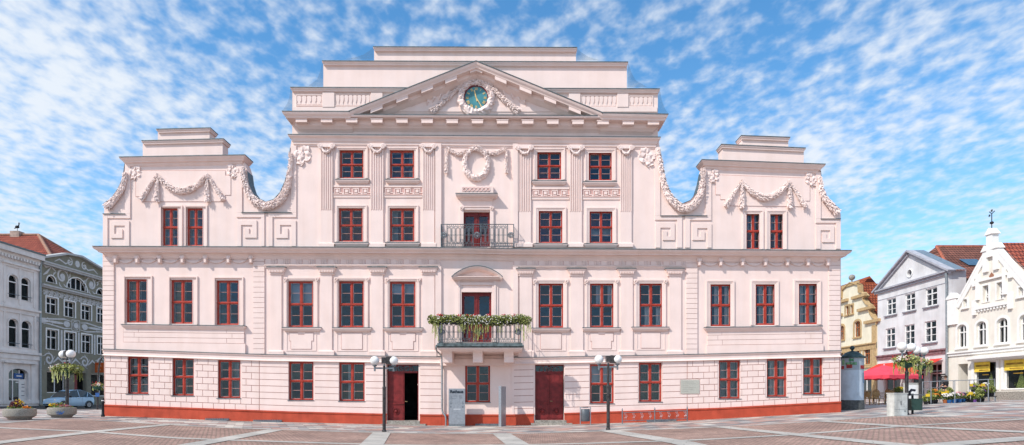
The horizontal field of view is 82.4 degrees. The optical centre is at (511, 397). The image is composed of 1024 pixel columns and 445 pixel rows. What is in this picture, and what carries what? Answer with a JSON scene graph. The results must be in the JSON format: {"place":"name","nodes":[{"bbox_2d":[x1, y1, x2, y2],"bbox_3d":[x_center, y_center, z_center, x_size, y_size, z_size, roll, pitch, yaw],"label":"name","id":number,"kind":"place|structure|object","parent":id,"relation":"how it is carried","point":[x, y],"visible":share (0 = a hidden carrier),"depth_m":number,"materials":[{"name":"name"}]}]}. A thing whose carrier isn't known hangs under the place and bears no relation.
{"place":"outdoors","nodes":[
{"label":"outdoors","id":0,"kind":"place"},
{"bbox_2d":[0,405,101,409],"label":"street","id":1,"kind":"structure","parent":0,"point":[93,407],"depth_m":49.08,"materials":[{"name":"grey asphalt"}]},
{"bbox_2d":[43,390,93,407],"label":"parked car","id":2,"kind":"object","parent":1,"relation":"on","point":[77,398],"visible":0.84,"depth_m":48.87,"materials":[{"name":"blue metal"}]},
{"bbox_2d":[0,416,1023,444],"bbox_3d":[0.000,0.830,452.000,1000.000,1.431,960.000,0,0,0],"label":"square paving","id":3,"kind":"structure","parent":0,"point":[912,435],"depth_m":20.61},
{"bbox_2d":[0,424,169,443],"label":"paving band","id":4,"kind":"object","parent":3,"relation":"on","point":[39,437],"visible":1,"depth_m":20.07,"materials":[{"name":"stone"}]},
{"bbox_2d":[185,429,279,443],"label":"paving band","id":5,"kind":"object","parent":3,"relation":"on","point":[216,440],"visible":1,"depth_m":20.40,"materials":[{"name":"stone"}]},
{"bbox_2d":[360,432,390,444],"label":"paving band","id":6,"kind":"object","parent":3,"relation":"on","point":[376,438],"visible":1,"depth_m":21.40,"materials":[{"name":"stone"}]},
{"bbox_2d":[1,416,999,433],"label":"paving band","id":7,"kind":"object","parent":3,"relation":"on","point":[495,433],"visible":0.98,"depth_m":25.29,"materials":[{"name":"stone"}]},
{"bbox_2d":[493,433,528,444],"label":"paving band","id":8,"kind":"object","parent":3,"relation":"on","point":[508,439],"visible":1,"depth_m":21.05,"materials":[{"name":"stone"}]},
{"bbox_2d":[0,419,1023,444],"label":"paving band","id":9,"kind":"object","parent":3,"relation":"on","point":[505,444],"visible":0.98,"depth_m":19.74,"materials":[{"name":"stone"}]},
{"bbox_2d":[603,430,705,444],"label":"paving band","id":10,"kind":"object","parent":3,"relation":"on","point":[668,440],"visible":1,"depth_m":20.07,"materials":[{"name":"stone"}]},
{"bbox_2d":[716,426,914,444],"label":"paving band","id":11,"kind":"object","parent":3,"relation":"on","point":[835,438],"visible":1,"depth_m":18.40,"materials":[{"name":"stone"}]},
{"bbox_2d":[841,346,865,409],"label":"advertising column","id":12,"kind":"structure","parent":3,"relation":"on","point":[852,379],"depth_m":33.62,"materials":[{"name":"paper"}]},
{"bbox_2d":[819,421,1023,432],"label":"paving band","id":13,"kind":"object","parent":3,"relation":"on","point":[926,427],"visible":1,"depth_m":19.74,"materials":[{"name":"stone"}]},
{"bbox_2d":[929,245,985,282],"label":"brown roofed house","id":14,"kind":"structure","parent":3,"relation":"on","point":[967,257],"depth_m":54.22,"materials":[{"name":"tile"}]},
{"bbox_2d":[921,436,1023,444],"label":"paving band","id":15,"kind":"object","parent":3,"relation":"on","point":[993,440],"visible":1,"depth_m":14.94,"materials":[{"name":"stone"}]},
{"bbox_2d":[0,399,1023,433],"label":"pavement","id":16,"kind":"structure","parent":0,"point":[1004,408],"depth_m":28.70,"materials":[{"name":"grey stone"}]},
{"bbox_2d":[2,399,36,419],"bbox_3d":[-22.413,0.525,26.650,1.216,0.975,1.216,0,0,0],"label":"stone planter","id":17,"kind":"object","parent":16,"relation":"on","point":[15,410],"visible":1,"depth_m":26.36,"materials":[{"name":"concrete"}]},
{"bbox_2d":[0,241,45,405],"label":"arched white house","id":18,"kind":"structure","parent":16,"relation":"on","point":[20,327],"depth_m":51.90,"materials":[{"name":"paint"}]},
{"bbox_2d":[7,273,18,299],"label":"window","id":19,"kind":"structure","parent":18,"relation":"in","point":[10,280],"depth_m":51.54,"materials":[{"name":"black glass"}]},
{"bbox_2d":[7,317,19,347],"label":"window","id":20,"kind":"structure","parent":18,"relation":"in","point":[11,326],"depth_m":51.55,"materials":[{"name":"white paint"}]},
{"bbox_2d":[9,370,25,404],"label":"door","id":21,"kind":"structure","parent":18,"relation":"in","point":[16,390],"depth_m":52.20,"materials":[{"name":"white paint"}]},
{"bbox_2d":[21,276,31,301],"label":"window","id":22,"kind":"structure","parent":18,"relation":"in","point":[24,285],"depth_m":52.97,"materials":[{"name":"glass"}]},
{"bbox_2d":[22,319,32,348],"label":"window","id":23,"kind":"structure","parent":18,"relation":"in","point":[25,329],"depth_m":53.03,"materials":[{"name":"white paint"}]},
{"bbox_2d":[0,231,77,389],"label":"hip roofed house","id":24,"kind":"structure","parent":16,"relation":"on","point":[37,242],"depth_m":65.08,"materials":[{"name":"red tile"}]},
{"bbox_2d":[47,402,76,417],"bbox_3d":[-22.609,0.615,29.400,1.216,0.786,1.216,0,0,0],"label":"stone planter","id":25,"kind":"object","parent":16,"relation":"on","point":[57,410],"visible":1,"depth_m":29.05,"materials":[{"name":"concrete"}]},
{"bbox_2d":[58,350,75,417],"bbox_3d":[-22.312,-0.679,29.350,1.234,3.386,0.408,0,0,32],"label":"street lamp","id":26,"kind":"object","parent":16,"relation":"on","point":[66,354],"visible":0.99,"depth_m":29.28,"materials":[{"name":"metal"}]},
{"bbox_2d":[48,362,83,382],"bbox_3d":[-22.323,-1.255,29.337,1.594,1.069,1.152,0,0,0],"label":"flower basket","id":27,"kind":"object","parent":26,"relation":"attached to","point":[60,369],"visible":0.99,"depth_m":29.11,"materials":[{"name":"green plant"}]},
{"bbox_2d":[32,253,103,405],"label":"scroll painted house","id":28,"kind":"structure","parent":16,"relation":"on","point":[72,301],"depth_m":58.22,"materials":[{"name":"white paint"}]},
{"bbox_2d":[45,295,58,314],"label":"window","id":29,"kind":"structure","parent":28,"relation":"in","point":[49,302],"depth_m":55.93,"materials":[{"name":"white paint"}]},
{"bbox_2d":[45,327,58,349],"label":"window","id":30,"kind":"structure","parent":28,"relation":"in","point":[49,334],"depth_m":56.07,"materials":[{"name":"white paint"}]},
{"bbox_2d":[47,371,63,392],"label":"shop window","id":31,"kind":"structure","parent":28,"relation":"in","point":[52,387],"depth_m":56.92,"materials":[{"name":"glass"}]},
{"bbox_2d":[63,299,75,317],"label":"window","id":32,"kind":"structure","parent":28,"relation":"in","point":[67,306],"depth_m":58.12,"materials":[{"name":"white paint"}]},
{"bbox_2d":[64,330,76,351],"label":"window","id":33,"kind":"structure","parent":28,"relation":"in","point":[68,340],"depth_m":58.37,"materials":[{"name":"white paint"}]},
{"bbox_2d":[66,277,87,292],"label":"window","id":34,"kind":"structure","parent":28,"relation":"in","point":[74,284],"depth_m":59.51,"materials":[{"name":"glass"}]},
{"bbox_2d":[80,303,91,320],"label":"window","id":35,"kind":"structure","parent":28,"relation":"in","point":[84,310],"depth_m":60.43,"materials":[{"name":"white paint"}]},
{"bbox_2d":[81,333,92,353],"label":"window","id":36,"kind":"structure","parent":28,"relation":"in","point":[84,338],"depth_m":60.50,"materials":[{"name":"white paint"}]},
{"bbox_2d":[78,373,103,395],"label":"shop window","id":37,"kind":"structure","parent":28,"relation":"in","point":[93,376],"depth_m":62.49,"materials":[{"name":"black glass"}]},
{"bbox_2d":[96,306,102,322],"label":"window","id":38,"kind":"structure","parent":28,"relation":"in","point":[99,312],"depth_m":62.03,"materials":[{"name":"white paint"}]},
{"bbox_2d":[97,335,102,354],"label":"window","id":39,"kind":"structure","parent":28,"relation":"in","point":[99,338],"depth_m":62.84,"materials":[{"name":"white paint"}]},
{"bbox_2d":[370,356,397,431],"bbox_3d":[-5.602,-0.146,25.650,1.210,3.320,0.400,0,0,-8],"label":"street lamp","id":40,"kind":"object","parent":16,"relation":"on","point":[392,361],"visible":1,"depth_m":25.58,"materials":[{"name":"metal"}]},
{"bbox_2d":[449,389,464,425],"bbox_3d":[-2.940,0.587,31.242,0.871,2.118,0.099,0,0,0],"label":"information pylon","id":41,"kind":"object","parent":16,"relation":"on","point":[456,407],"visible":1,"depth_m":31.21,"materials":[{"name":"metal"}]},
{"bbox_2d":[92,46,851,425],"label":"town hall","id":42,"kind":"structure","parent":16,"relation":"on","point":[420,184],"depth_m":31.97,"materials":[{"name":"pink paint"}]},
{"bbox_2d":[123,276,152,322],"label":"window","id":43,"kind":"structure","parent":42,"relation":"in","point":[136,289],"depth_m":32.17,"materials":[{"name":"red paint"}]},
{"bbox_2d":[128,357,147,393],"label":"window","id":44,"kind":"structure","parent":42,"relation":"in","point":[138,366],"depth_m":32.32,"materials":[{"name":"red paint"}]},
{"bbox_2d":[160,205,182,245],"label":"window","id":45,"kind":"structure","parent":42,"relation":"in","point":[171,218],"depth_m":32.13,"materials":[{"name":"red paint"}]},
{"bbox_2d":[168,276,197,323],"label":"window","id":46,"kind":"structure","parent":42,"relation":"in","point":[182,290],"depth_m":32.13,"materials":[{"name":"red paint"}]},
{"bbox_2d":[173,358,193,395],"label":"window","id":47,"kind":"structure","parent":42,"relation":"in","point":[183,369],"depth_m":32.32,"materials":[{"name":"red paint"}]},
{"bbox_2d":[185,205,207,245],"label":"window","id":48,"kind":"structure","parent":42,"relation":"in","point":[193,214],"depth_m":32.13,"materials":[{"name":"red paint"}]},
{"bbox_2d":[213,277,243,324],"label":"window","id":49,"kind":"structure","parent":42,"relation":"in","point":[227,291],"depth_m":32.13,"materials":[{"name":"red paint"}]},
{"bbox_2d":[216,360,240,398],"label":"window","id":50,"kind":"structure","parent":42,"relation":"in","point":[229,370],"depth_m":32.48,"materials":[{"name":"red paint"}]},
{"bbox_2d":[287,362,313,400],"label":"window","id":51,"kind":"structure","parent":42,"relation":"in","point":[300,373],"depth_m":32.35,"materials":[{"name":"red paint"}]},
{"bbox_2d":[282,277,321,331],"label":"window","id":52,"kind":"structure","parent":42,"relation":"in","point":[301,294],"depth_m":32.13,"materials":[{"name":"red paint"}]},
{"bbox_2d":[338,363,364,401],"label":"window","id":53,"kind":"structure","parent":42,"relation":"in","point":[352,375],"depth_m":32.35,"materials":[{"name":"red paint"}]},
{"bbox_2d":[334,205,368,246],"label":"window","id":54,"kind":"structure","parent":42,"relation":"in","point":[342,212],"depth_m":32.09,"materials":[{"name":"red paint"}]},
{"bbox_2d":[332,277,371,331],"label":"window","id":55,"kind":"structure","parent":42,"relation":"in","point":[351,294],"depth_m":32.13,"materials":[{"name":"red paint"}]},
{"bbox_2d":[335,147,369,183],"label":"window","id":56,"kind":"structure","parent":42,"relation":"in","point":[351,161],"depth_m":32.13,"materials":[{"name":"red paint"}]},
{"bbox_2d":[385,147,419,183],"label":"window","id":57,"kind":"structure","parent":42,"relation":"in","point":[398,159],"depth_m":32.13,"materials":[{"name":"red paint"}]},
{"bbox_2d":[383,278,422,331],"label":"window","id":58,"kind":"structure","parent":42,"relation":"in","point":[402,294],"depth_m":32.13,"materials":[{"name":"red paint"}]},
{"bbox_2d":[385,205,420,246],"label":"window","id":59,"kind":"structure","parent":42,"relation":"in","point":[394,242],"depth_m":32.11,"materials":[{"name":"red paint"}]},
{"bbox_2d":[387,365,418,419],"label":"door","id":60,"kind":"structure","parent":42,"relation":"in","point":[402,383],"depth_m":32.26,"materials":[{"name":"red paint"}]},
{"bbox_2d":[462,293,490,341],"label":"balcony door","id":61,"kind":"structure","parent":42,"relation":"in","point":[477,304],"depth_m":32.23,"materials":[{"name":"red paint"}]},
{"bbox_2d":[464,213,489,245],"bbox_3d":[-1.949,-9.192,32.212,1.483,1.934,0.095,0,0,0],"label":"balcony door","id":62,"kind":"structure","parent":42,"relation":"in","point":[476,216],"depth_m":32.20,"materials":[{"name":"red paint"}]},
{"bbox_2d":[465,366,490,402],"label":"window","id":63,"kind":"structure","parent":42,"relation":"in","point":[477,378],"depth_m":33.50,"materials":[{"name":"red paint"}]},
{"bbox_2d":[427,314,532,341],"bbox_3d":[-1.645,-3.568,29.930,5.422,1.457,0.602,0,0,0],"label":"flower box","id":64,"kind":"object","parent":42,"relation":"attached to","point":[462,320],"visible":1,"depth_m":29.81,"materials":[{"name":"green plant"}]},
{"bbox_2d":[532,148,566,185],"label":"window","id":65,"kind":"structure","parent":42,"relation":"in","point":[554,157],"depth_m":31.98,"materials":[{"name":"red paint"}]},
{"bbox_2d":[535,365,563,419],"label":"door","id":66,"kind":"structure","parent":42,"relation":"in","point":[548,378],"depth_m":32.26,"materials":[{"name":"red paint"}]},
{"bbox_2d":[531,279,569,331],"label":"window","id":67,"kind":"structure","parent":42,"relation":"in","point":[552,297],"depth_m":32.13,"materials":[{"name":"red paint"}]},
{"bbox_2d":[533,207,567,247],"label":"window","id":68,"kind":"structure","parent":42,"relation":"in","point":[538,210],"depth_m":31.98,"materials":[{"name":"red paint"}]},
{"bbox_2d":[583,149,616,186],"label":"window","id":69,"kind":"structure","parent":42,"relation":"in","point":[600,164],"depth_m":32.11,"materials":[{"name":"red paint"}]},
{"bbox_2d":[584,207,617,247],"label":"window","id":70,"kind":"structure","parent":42,"relation":"in","point":[600,231],"depth_m":31.98,"materials":[{"name":"red paint"}]},
{"bbox_2d":[582,279,620,331],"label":"window","id":71,"kind":"structure","parent":42,"relation":"in","point":[601,299],"depth_m":32.13,"materials":[{"name":"red paint"}]},
{"bbox_2d":[589,364,614,403],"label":"window","id":72,"kind":"structure","parent":42,"relation":"in","point":[598,378],"depth_m":32.17,"materials":[{"name":"red paint"}]},
{"bbox_2d":[631,279,668,330],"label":"window","id":73,"kind":"structure","parent":42,"relation":"in","point":[652,296],"depth_m":32.13,"materials":[{"name":"red paint"}]},
{"bbox_2d":[639,363,660,401],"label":"window","id":74,"kind":"structure","parent":42,"relation":"in","point":[649,373],"depth_m":32.47,"materials":[{"name":"red paint"}]},
{"bbox_2d":[706,280,734,326],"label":"window","id":75,"kind":"structure","parent":42,"relation":"in","point":[720,294],"depth_m":32.13,"materials":[{"name":"red paint"}]},
{"bbox_2d":[719,361,738,398],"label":"window","id":76,"kind":"structure","parent":42,"relation":"in","point":[728,370],"depth_m":32.47,"materials":[{"name":"red paint"}]},
{"bbox_2d":[742,210,763,248],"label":"window","id":77,"kind":"structure","parent":42,"relation":"in","point":[756,222],"depth_m":31.98,"materials":[{"name":"red paint"}]},
{"bbox_2d":[751,280,778,324],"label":"window","id":78,"kind":"structure","parent":42,"relation":"in","point":[764,293],"depth_m":32.13,"materials":[{"name":"red paint"}]},
{"bbox_2d":[767,359,785,396],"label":"window","id":79,"kind":"structure","parent":42,"relation":"in","point":[776,368],"depth_m":32.32,"materials":[{"name":"red paint"}]},
{"bbox_2d":[766,210,786,248],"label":"window","id":80,"kind":"structure","parent":42,"relation":"in","point":[769,213],"depth_m":31.98,"materials":[{"name":"red paint"}]},
{"bbox_2d":[793,280,820,324],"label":"window","id":81,"kind":"structure","parent":42,"relation":"in","point":[809,291],"depth_m":32.13,"materials":[{"name":"red paint"}]},
{"bbox_2d":[802,358,823,394],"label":"window","id":82,"kind":"structure","parent":42,"relation":"in","point":[812,367],"depth_m":32.32,"materials":[{"name":"red paint"}]},
{"bbox_2d":[112,412,840,425],"bbox_3d":[-2.152,1.172,31.740,40.261,0.736,0.320,0,0,0],"label":"gravel strip","id":83,"kind":"object","parent":16,"relation":"on","point":[506,425],"visible":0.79,"depth_m":31.73,"materials":[{"name":"grey gravel"}]},
{"bbox_2d":[499,386,505,426],"bbox_3d":[-0.501,0.520,30.981,0.140,2.230,0.840,0,0,18],"label":"notice pylon","id":84,"kind":"object","parent":16,"relation":"on","point":[502,405],"visible":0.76,"depth_m":30.82,"materials":[{"name":"metal"}]},
{"bbox_2d":[580,407,590,424],"bbox_3d":[3.885,1.021,31.000,0.580,1.060,0.329,0,0,0],"label":"litter bin","id":85,"kind":"object","parent":16,"relation":"on","point":[585,415],"visible":0.95,"depth_m":30.89,"materials":[{"name":"metal"}]},
{"bbox_2d":[594,355,621,429],"bbox_3d":[4.258,-0.220,25.900,1.210,3.320,0.400,0,0,5],"label":"street lamp","id":86,"kind":"object","parent":16,"relation":"on","point":[615,359],"visible":1,"depth_m":25.83,"materials":[{"name":"metal"}]},
{"bbox_2d":[622,406,687,423],"bbox_3d":[7.599,0.976,31.091,3.545,1.037,0.204,0,0,0],"label":"bicycle rack","id":87,"kind":"object","parent":16,"relation":"on","point":[654,411],"visible":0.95,"depth_m":31.12,"materials":[{"name":"grey metal"}]},
{"bbox_2d":[841,274,880,397],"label":"stepped gable house","id":88,"kind":"structure","parent":16,"relation":"on","point":[860,319],"depth_m":57.96,"materials":[{"name":"yellow paint"}]},
{"bbox_2d":[852,319,861,338],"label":"window","id":89,"kind":"structure","parent":88,"relation":"in","point":[859,322],"depth_m":58.49,"materials":[{"name":"brown wood"}]},
{"bbox_2d":[864,364,922,402],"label":"parasol","id":90,"kind":"object","parent":16,"relation":"on","point":[884,372],"visible":0.69,"depth_m":41.57,"materials":[{"name":"red fabric"}]},
{"bbox_2d":[886,393,907,415],"bbox_3d":[17.538,0.363,26.649,0.760,1.140,0.442,0,0,-12],"label":"utility cabinet","id":91,"kind":"object","parent":16,"relation":"on","point":[897,404],"visible":0.99,"depth_m":26.46,"materials":[{"name":"grey metal"}]},
{"bbox_2d":[897,342,916,414],"bbox_3d":[18.146,-0.859,26.900,1.210,3.320,0.400,0,0,-30],"label":"street lamp","id":92,"kind":"object","parent":16,"relation":"on","point":[903,346],"visible":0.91,"depth_m":26.84,"materials":[{"name":"paint"}]},
{"bbox_2d":[889,351,923,374],"bbox_3d":[18.099,-1.587,26.901,1.392,1.096,0.949,0,0,0],"label":"flower basket","id":93,"kind":"object","parent":92,"relation":"attached to","point":[903,363],"visible":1,"depth_m":26.67,"materials":[{"name":"green plant"}]},
{"bbox_2d":[903,383,918,398],"bbox_3d":[21.377,-0.015,31.300,0.720,1.520,0.340,0,0,0],"label":"utility cabinet","id":94,"kind":"object","parent":16,"relation":"on","point":[914,386],"visible":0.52,"depth_m":31.14,"materials":[{"name":"white paint"}]},
{"bbox_2d":[909,389,924,413],"bbox_3d":[18.689,0.235,27.114,0.736,1.276,0.379,0,0,7],"label":"litter bin","id":95,"kind":"object","parent":16,"relation":"on","point":[915,404],"visible":0.88,"depth_m":26.96,"materials":[{"name":"green metal"}]},
{"bbox_2d":[871,250,965,398],"bbox_3d":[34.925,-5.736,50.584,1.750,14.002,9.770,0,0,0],"label":"grey gabled house","id":96,"kind":"structure","parent":16,"relation":"on","point":[913,289],"depth_m":49.64,"materials":[{"name":"white paint"}]},
{"bbox_2d":[883,328,895,349],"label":"window","id":97,"kind":"structure","parent":96,"relation":"in","point":[891,334],"depth_m":53.87,"materials":[{"name":"white paint"}]},
{"bbox_2d":[884,297,896,317],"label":"window","id":98,"kind":"structure","parent":96,"relation":"in","point":[892,304],"depth_m":53.74,"materials":[{"name":"white paint"}]},
{"bbox_2d":[902,293,916,313],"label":"window","id":99,"kind":"structure","parent":96,"relation":"in","point":[911,299],"depth_m":51.08,"materials":[{"name":"white paint"}]},
{"bbox_2d":[905,324,915,344],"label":"window","id":100,"kind":"structure","parent":96,"relation":"in","point":[910,331],"depth_m":51.40,"materials":[{"name":"white paint"}]},
{"bbox_2d":[921,320,937,344],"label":"window","id":101,"kind":"structure","parent":96,"relation":"in","point":[931,328],"depth_m":48.90,"materials":[{"name":"white paint"}]},
{"bbox_2d":[922,287,938,308],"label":"window","id":102,"kind":"structure","parent":96,"relation":"in","point":[932,294],"depth_m":48.68,"materials":[{"name":"white paint"}]},
{"bbox_2d":[930,363,941,398],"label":"shop window","id":103,"kind":"structure","parent":96,"relation":"in","point":[935,376],"depth_m":48.42,"materials":[{"name":"glass"}]},
{"bbox_2d":[913,346,928,398],"bbox_3d":[21.663,-1.028,31.050,1.210,3.320,0.400,0,0,-30],"label":"street lamp","id":104,"kind":"object","parent":16,"relation":"on","point":[923,351],"visible":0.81,"depth_m":31.01,"materials":[{"name":"glass"}]},
{"bbox_2d":[908,355,933,375],"bbox_3d":[21.652,-1.656,31.054,1.354,1.106,0.968,0,0,0],"label":"flower basket","id":105,"kind":"object","parent":104,"relation":"attached to","point":[925,363],"visible":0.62,"depth_m":30.78,"materials":[{"name":"green plant"}]},
{"bbox_2d":[922,379,994,403],"bbox_3d":[29.629,-0.406,38.308,7.709,1.670,3.126,0,0,-41],"label":"stall frame","id":106,"kind":"object","parent":16,"relation":"on","point":[954,387],"visible":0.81,"depth_m":36.51,"materials":[{"name":"metal"}]},
{"bbox_2d":[944,228,1023,399],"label":"white gabled house","id":107,"kind":"structure","parent":16,"relation":"on","point":[985,312],"depth_m":41.94,"materials":[{"name":"paint"}]},
{"bbox_2d":[954,322,968,349],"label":"window","id":108,"kind":"structure","parent":107,"relation":"in","point":[964,332],"depth_m":45.06,"materials":[{"name":"white paint"}]},
{"bbox_2d":[973,319,988,347],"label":"window","id":109,"kind":"structure","parent":107,"relation":"in","point":[984,325],"depth_m":43.26,"materials":[{"name":"white paint"}]},
{"bbox_2d":[971,359,998,389],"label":"shop window","id":110,"kind":"structure","parent":107,"relation":"in","point":[994,364],"depth_m":43.49,"materials":[{"name":"white glass"}]},
{"bbox_2d":[965,353,1023,360],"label":"awning box","id":111,"kind":"object","parent":107,"relation":"attached to","point":[1003,356],"visible":1,"depth_m":40.91,"materials":[{"name":"white metal"}]},
{"bbox_2d":[993,316,1009,345],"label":"window","id":112,"kind":"structure","parent":107,"relation":"in","point":[1005,326],"depth_m":41.29,"materials":[{"name":"white paint"}]},
{"bbox_2d":[1001,357,1023,389],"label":"shop window","id":113,"kind":"structure","parent":107,"relation":"in","point":[1013,378],"depth_m":41.01,"materials":[{"name":"white glass"}]},
{"bbox_2d":[1015,312,1023,342],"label":"window","id":114,"kind":"structure","parent":107,"relation":"in","point":[1018,319],"depth_m":39.65,"materials":[{"name":"white paint"}]},
{"bbox_2d":[0,0,1023,285],"label":"sky","id":115,"kind":"structure","parent":0,"point":[913,110],"materials":[{"name":"blue"}]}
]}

